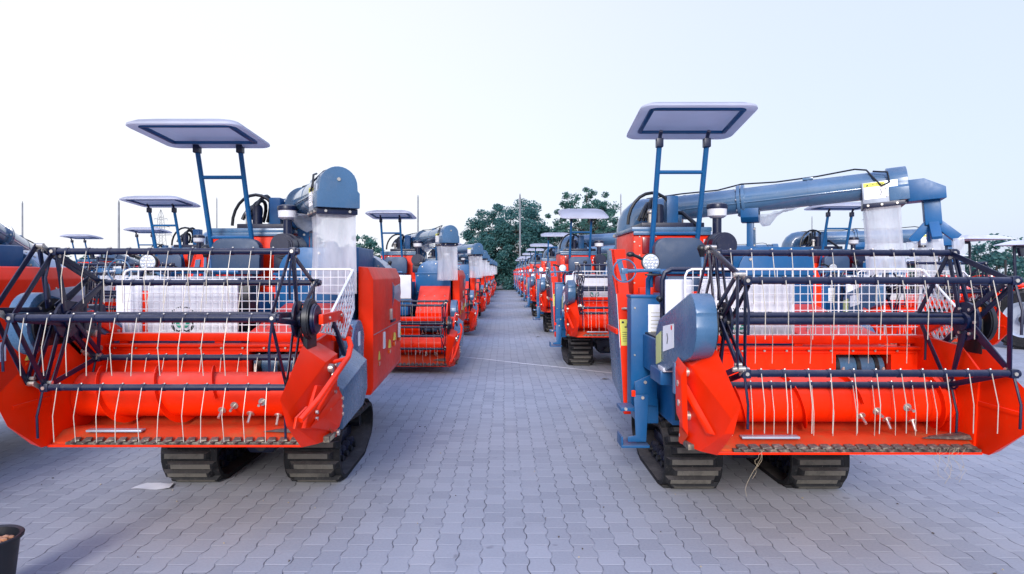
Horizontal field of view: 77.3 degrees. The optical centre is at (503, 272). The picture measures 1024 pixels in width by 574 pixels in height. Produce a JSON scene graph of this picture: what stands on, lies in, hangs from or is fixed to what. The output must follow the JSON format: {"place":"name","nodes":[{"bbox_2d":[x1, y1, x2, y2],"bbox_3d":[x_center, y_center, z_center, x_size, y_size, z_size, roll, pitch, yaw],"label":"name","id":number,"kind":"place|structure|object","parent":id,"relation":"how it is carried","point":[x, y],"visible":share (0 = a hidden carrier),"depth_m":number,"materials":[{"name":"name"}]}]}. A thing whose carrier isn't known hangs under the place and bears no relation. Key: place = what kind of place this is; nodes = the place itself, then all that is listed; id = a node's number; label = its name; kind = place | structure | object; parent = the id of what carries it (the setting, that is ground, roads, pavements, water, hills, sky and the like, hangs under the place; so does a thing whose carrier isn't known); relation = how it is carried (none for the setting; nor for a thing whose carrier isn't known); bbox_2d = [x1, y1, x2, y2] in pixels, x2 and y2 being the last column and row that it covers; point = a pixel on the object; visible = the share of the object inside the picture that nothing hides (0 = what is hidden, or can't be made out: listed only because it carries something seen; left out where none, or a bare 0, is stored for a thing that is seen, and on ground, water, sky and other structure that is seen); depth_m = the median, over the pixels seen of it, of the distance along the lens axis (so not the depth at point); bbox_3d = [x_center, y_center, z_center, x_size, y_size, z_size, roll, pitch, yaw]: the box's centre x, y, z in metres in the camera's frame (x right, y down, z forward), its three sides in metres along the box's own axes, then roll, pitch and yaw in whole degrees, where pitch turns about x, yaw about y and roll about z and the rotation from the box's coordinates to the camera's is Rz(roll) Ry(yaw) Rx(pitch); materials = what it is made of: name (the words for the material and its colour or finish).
{"place":"outdoors","nodes":[
{"label":"outdoors","id":0,"kind":"place"},
{"bbox_2d":[317,234,338,246],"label":"combine harvester","id":1,"kind":"object","parent":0,"point":[321,244],"visible":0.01,"depth_m":17.85,"materials":[{"name":"paint"}]},
{"bbox_2d":[0,290,1023,573],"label":"pavement","id":2,"kind":"structure","parent":0,"point":[478,472],"depth_m":4.99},
{"bbox_2d":[0,524,24,573],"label":"bucket","id":3,"kind":"object","parent":2,"relation":"on","point":[11,535],"visible":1,"depth_m":3.51,"materials":[{"name":"black plastic"}]},
{"bbox_2d":[21,201,22,235],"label":"light pole","id":4,"kind":"object","parent":2,"relation":"on","point":[22,221],"visible":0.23,"depth_m":45.96,"materials":[{"name":"grey metal"}]},
{"bbox_2d":[0,221,106,391],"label":"combine harvester","id":5,"kind":"object","parent":2,"relation":"on","point":[15,248],"visible":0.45,"depth_m":6.13,"materials":[{"name":"blue paint"}]},
{"bbox_2d":[60,234,138,277],"bbox_3d":[-13.614,0.292,22.156,2.286,3.095,6.879,0,0,2],"label":"combine harvester","id":6,"kind":"object","parent":2,"relation":"on","point":[101,258],"visible":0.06,"depth_m":21.46,"materials":[{"name":"blue paint"}]},
{"bbox_2d":[118,200,119,262],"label":"light pole","id":7,"kind":"object","parent":2,"relation":"on","point":[118,225],"visible":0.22,"depth_m":45.95,"materials":[{"name":"grey metal"}]},
{"bbox_2d":[85,227,172,289],"bbox_3d":[-9.669,0.292,18.955,2.286,3.095,6.879,0,0,0],"label":"combine harvester","id":8,"kind":"object","parent":2,"relation":"on","point":[135,230],"visible":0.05,"depth_m":17.73,"materials":[{"name":"blue paint"}]},
{"bbox_2d":[77,196,210,311],"bbox_3d":[-5.418,0.287,12.039,2.286,3.105,6.912,0,0,1],"label":"combine harvester","id":9,"kind":"object","parent":2,"relation":"on","point":[199,239],"visible":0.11,"depth_m":10.90,"materials":[{"name":"blue paint"}]},
{"bbox_2d":[131,483,172,489],"bbox_3d":[-2.929,1.788,5.386,0.336,0.020,0.164,0,0,3],"label":"paper sheet","id":10,"kind":"object","parent":2,"relation":"on","point":[155,486],"visible":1,"depth_m":5.37,"materials":[{"name":"white paper"}]},
{"bbox_2d":[0,119,400,481],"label":"combine harvester","id":11,"kind":"object","parent":2,"relation":"on","point":[259,337],"visible":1,"depth_m":4.50,"materials":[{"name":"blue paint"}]},
{"bbox_2d":[216,197,216,227],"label":"light pole","id":12,"kind":"object","parent":2,"relation":"on","point":[216,212],"visible":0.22,"depth_m":51.96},
{"bbox_2d":[365,210,465,366],"bbox_3d":[-1.839,0.302,13.331,2.267,3.075,5.279,0,0,1],"label":"combine harvester","id":13,"kind":"object","parent":2,"relation":"on","point":[432,306],"visible":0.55,"depth_m":12.39,"materials":[{"name":"blue paint"}]},
{"bbox_2d":[417,197,418,231],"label":"light pole","id":14,"kind":"object","parent":2,"relation":"on","point":[417,214],"visible":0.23,"depth_m":51.96,"materials":[{"name":"grey metal"}]},
{"bbox_2d":[425,243,483,331],"bbox_3d":[-1.798,0.332,20.213,2.377,3.015,5.313,0,0,0],"label":"combine harvester","id":15,"kind":"object","parent":2,"relation":"on","point":[474,250],"visible":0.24,"depth_m":19.53,"materials":[{"name":"blue paint"}]},
{"bbox_2d":[449,243,487,315],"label":"combine harvester","id":16,"kind":"object","parent":2,"relation":"on","point":[481,299],"visible":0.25,"depth_m":26.29,"materials":[{"name":"blue paint"}]},
{"bbox_2d":[464,255,490,304],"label":"combine harvester","id":17,"kind":"object","parent":2,"relation":"on","point":[472,262],"visible":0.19,"depth_m":33.17,"materials":[{"name":"blue paint"}]},
{"bbox_2d":[474,259,493,297],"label":"combine harvester","id":18,"kind":"object","parent":2,"relation":"on","point":[491,263],"visible":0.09,"depth_m":40.14,"materials":[{"name":"blue paint"}]},
{"bbox_2d":[482,260,495,295],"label":"combine harvester","id":19,"kind":"object","parent":2,"relation":"on","point":[491,279],"visible":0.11,"depth_m":47.02,"materials":[{"name":"blue paint"}]},
{"bbox_2d":[484,262,497,290],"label":"combine harvester","id":20,"kind":"object","parent":2,"relation":"on","point":[496,265],"visible":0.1,"depth_m":53.97,"materials":[{"name":"blue paint"}]},
{"bbox_2d":[513,259,524,291],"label":"combine harvester","id":21,"kind":"object","parent":2,"relation":"on","point":[514,284],"visible":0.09,"depth_m":60.92,"materials":[{"name":"blue paint"}]},
{"bbox_2d":[519,195,520,263],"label":"light pole","id":22,"kind":"object","parent":2,"relation":"on","point":[519,228],"visible":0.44,"depth_m":55.94,"materials":[{"name":"grey metal"}]},
{"bbox_2d":[514,258,527,293],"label":"combine harvester","id":23,"kind":"object","parent":2,"relation":"on","point":[515,273],"visible":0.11,"depth_m":54.16,"materials":[{"name":"blue paint"}]},
{"bbox_2d":[515,256,531,296],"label":"combine harvester","id":24,"kind":"object","parent":2,"relation":"on","point":[518,274],"visible":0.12,"depth_m":47.24,"materials":[{"name":"blue paint"}]},
{"bbox_2d":[517,253,533,300],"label":"combine harvester","id":25,"kind":"object","parent":2,"relation":"on","point":[521,288],"visible":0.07,"depth_m":39.97,"materials":[{"name":"blue paint"}]},
{"bbox_2d":[520,248,543,306],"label":"combine harvester","id":26,"kind":"object","parent":2,"relation":"on","point":[529,259],"visible":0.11,"depth_m":33.43,"materials":[{"name":"blue paint"}]},
{"bbox_2d":[460,356,610,372],"bbox_3d":[0.274,1.796,12.763,5.890,0.001,0.082,0,0,38],"label":"pavement line","id":27,"kind":"object","parent":2,"relation":"on","point":[536,364],"visible":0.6,"depth_m":12.37,"materials":[{"name":"white paint"}]},
{"bbox_2d":[523,243,554,316],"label":"combine harvester","id":28,"kind":"object","parent":2,"relation":"on","point":[530,285],"visible":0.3,"depth_m":26.32,"materials":[{"name":"blue paint"}]},
{"bbox_2d":[532,232,614,331],"bbox_3d":[2.672,0.287,20.090,3.718,3.106,5.333,0,0,1],"label":"combine harvester","id":29,"kind":"object","parent":2,"relation":"on","point":[542,289],"visible":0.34,"depth_m":19.45,"materials":[{"name":"blue paint"}]},
{"bbox_2d":[546,209,616,364],"bbox_3d":[2.643,0.253,13.229,3.700,3.174,5.304,0,0,-1],"label":"combine harvester","id":30,"kind":"object","parent":2,"relation":"on","point":[578,298],"visible":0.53,"depth_m":12.33,"materials":[{"name":"blue paint"}]},
{"bbox_2d":[711,232,778,246],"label":"combine harvester","id":31,"kind":"object","parent":2,"relation":"on","point":[757,245],"depth_m":20.02,"materials":[{"name":"blue paint"}]},
{"bbox_2d":[607,102,1023,488],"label":"combine harvester","id":32,"kind":"object","parent":2,"relation":"on","point":[721,343],"visible":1,"depth_m":4.50,"materials":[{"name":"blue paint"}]},
{"bbox_2d":[781,202,1006,344],"bbox_3d":[7.271,0.282,11.955,3.799,3.114,5.323,0,0,0],"label":"combine harvester","id":33,"kind":"object","parent":2,"relation":"on","point":[855,238],"visible":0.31,"depth_m":11.28,"materials":[{"name":"blue paint"}]},
{"bbox_2d":[923,235,1023,304],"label":"tractor","id":34,"kind":"object","parent":2,"relation":"on","point":[968,239],"visible":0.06,"depth_m":19.84,"materials":[{"name":"red metal"}]},
{"bbox_2d":[992,240,1023,349],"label":"tractor","id":35,"kind":"object","parent":2,"relation":"on","point":[1018,338],"visible":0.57,"depth_m":15.14,"materials":[{"name":"red metal"}]},
{"bbox_2d":[0,0,1023,273],"label":"sky","id":36,"kind":"structure","parent":0,"point":[460,107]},
{"bbox_2d":[496,274,949,289],"bbox_3d":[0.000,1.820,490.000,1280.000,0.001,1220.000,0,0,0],"label":"ground","id":37,"kind":"structure","parent":0,"point":[499,288],"depth_m":73.26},
{"bbox_2d":[155,210,171,244],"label":"lattice pylon","id":38,"kind":"object","parent":37,"relation":"on","point":[162,227],"visible":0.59,"depth_m":299.96,"materials":[{"name":"grey metal"}]},
{"bbox_2d":[344,234,384,257],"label":"broadleaf tree","id":39,"kind":"object","parent":37,"relation":"on","point":[370,243],"visible":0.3,"depth_m":79.23,"materials":[{"name":"green plant"}]},
{"bbox_2d":[489,262,512,289],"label":"hedge bush","id":40,"kind":"object","parent":37,"relation":"on","point":[500,282],"visible":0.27,"depth_m":66.04,"materials":[{"name":"green plant"}]},
{"bbox_2d":[495,271,515,289],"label":"hedge bush","id":41,"kind":"object","parent":37,"relation":"on","point":[510,280],"visible":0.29,"depth_m":66.46,"materials":[{"name":"green plant"}]},
{"bbox_2d":[460,198,552,289],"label":"broadleaf tree","id":42,"kind":"object","parent":37,"relation":"on","point":[503,234],"visible":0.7,"depth_m":66.90,"materials":[{"name":"green plant"}]},
{"bbox_2d":[528,225,563,246],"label":"broadleaf tree","id":43,"kind":"object","parent":37,"relation":"on","point":[549,230],"visible":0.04,"depth_m":69.70,"materials":[{"name":"green plant"}]},
{"bbox_2d":[544,187,621,257],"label":"broadleaf tree","id":44,"kind":"object","parent":37,"relation":"on","point":[601,226],"visible":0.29,"depth_m":65.26,"materials":[{"name":"green plant"}]},
{"bbox_2d":[906,257,954,276],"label":"broadleaf tree","id":45,"kind":"object","parent":37,"relation":"on","point":[934,269],"visible":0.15,"depth_m":76.41,"materials":[{"name":"green plant"}]},
{"bbox_2d":[935,253,998,274],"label":"broadleaf tree","id":46,"kind":"object","parent":37,"relation":"on","point":[966,267],"visible":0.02,"depth_m":77.16,"materials":[{"name":"green plant"}]},
{"bbox_2d":[962,233,1023,279],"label":"broadleaf tree","id":47,"kind":"object","parent":37,"relation":"on","point":[995,258],"visible":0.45,"depth_m":69.19,"materials":[{"name":"green plant"}]},
{"bbox_2d":[1003,247,1023,282],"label":"broadleaf tree","id":48,"kind":"object","parent":37,"relation":"on","point":[1010,251],"visible":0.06,"depth_m":74.35,"materials":[{"name":"green plant"}]},
{"bbox_2d":[905,259,940,276],"bbox_3d":[23.962,0.527,36.187,2.000,2.615,2.722,0,0,-11],"label":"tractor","id":49,"kind":"object","parent":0,"point":[910,260],"depth_m":37.00,"materials":[{"name":"white metal"}]},
{"bbox_2d":[909,257,940,276],"bbox_3d":[20.962,0.527,30.687,2.000,2.615,2.722,0,0,-11],"label":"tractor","id":50,"kind":"object","parent":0,"point":[923,264],"depth_m":31.61,"materials":[{"name":"white metal"}]},
{"bbox_2d":[908,253,967,288],"bbox_3d":[17.862,0.527,25.587,2.000,2.615,2.722,0,0,-11],"label":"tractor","id":51,"kind":"object","parent":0,"point":[927,258],"visible":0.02,"depth_m":26.41,"materials":[{"name":"white metal"}]}
]}

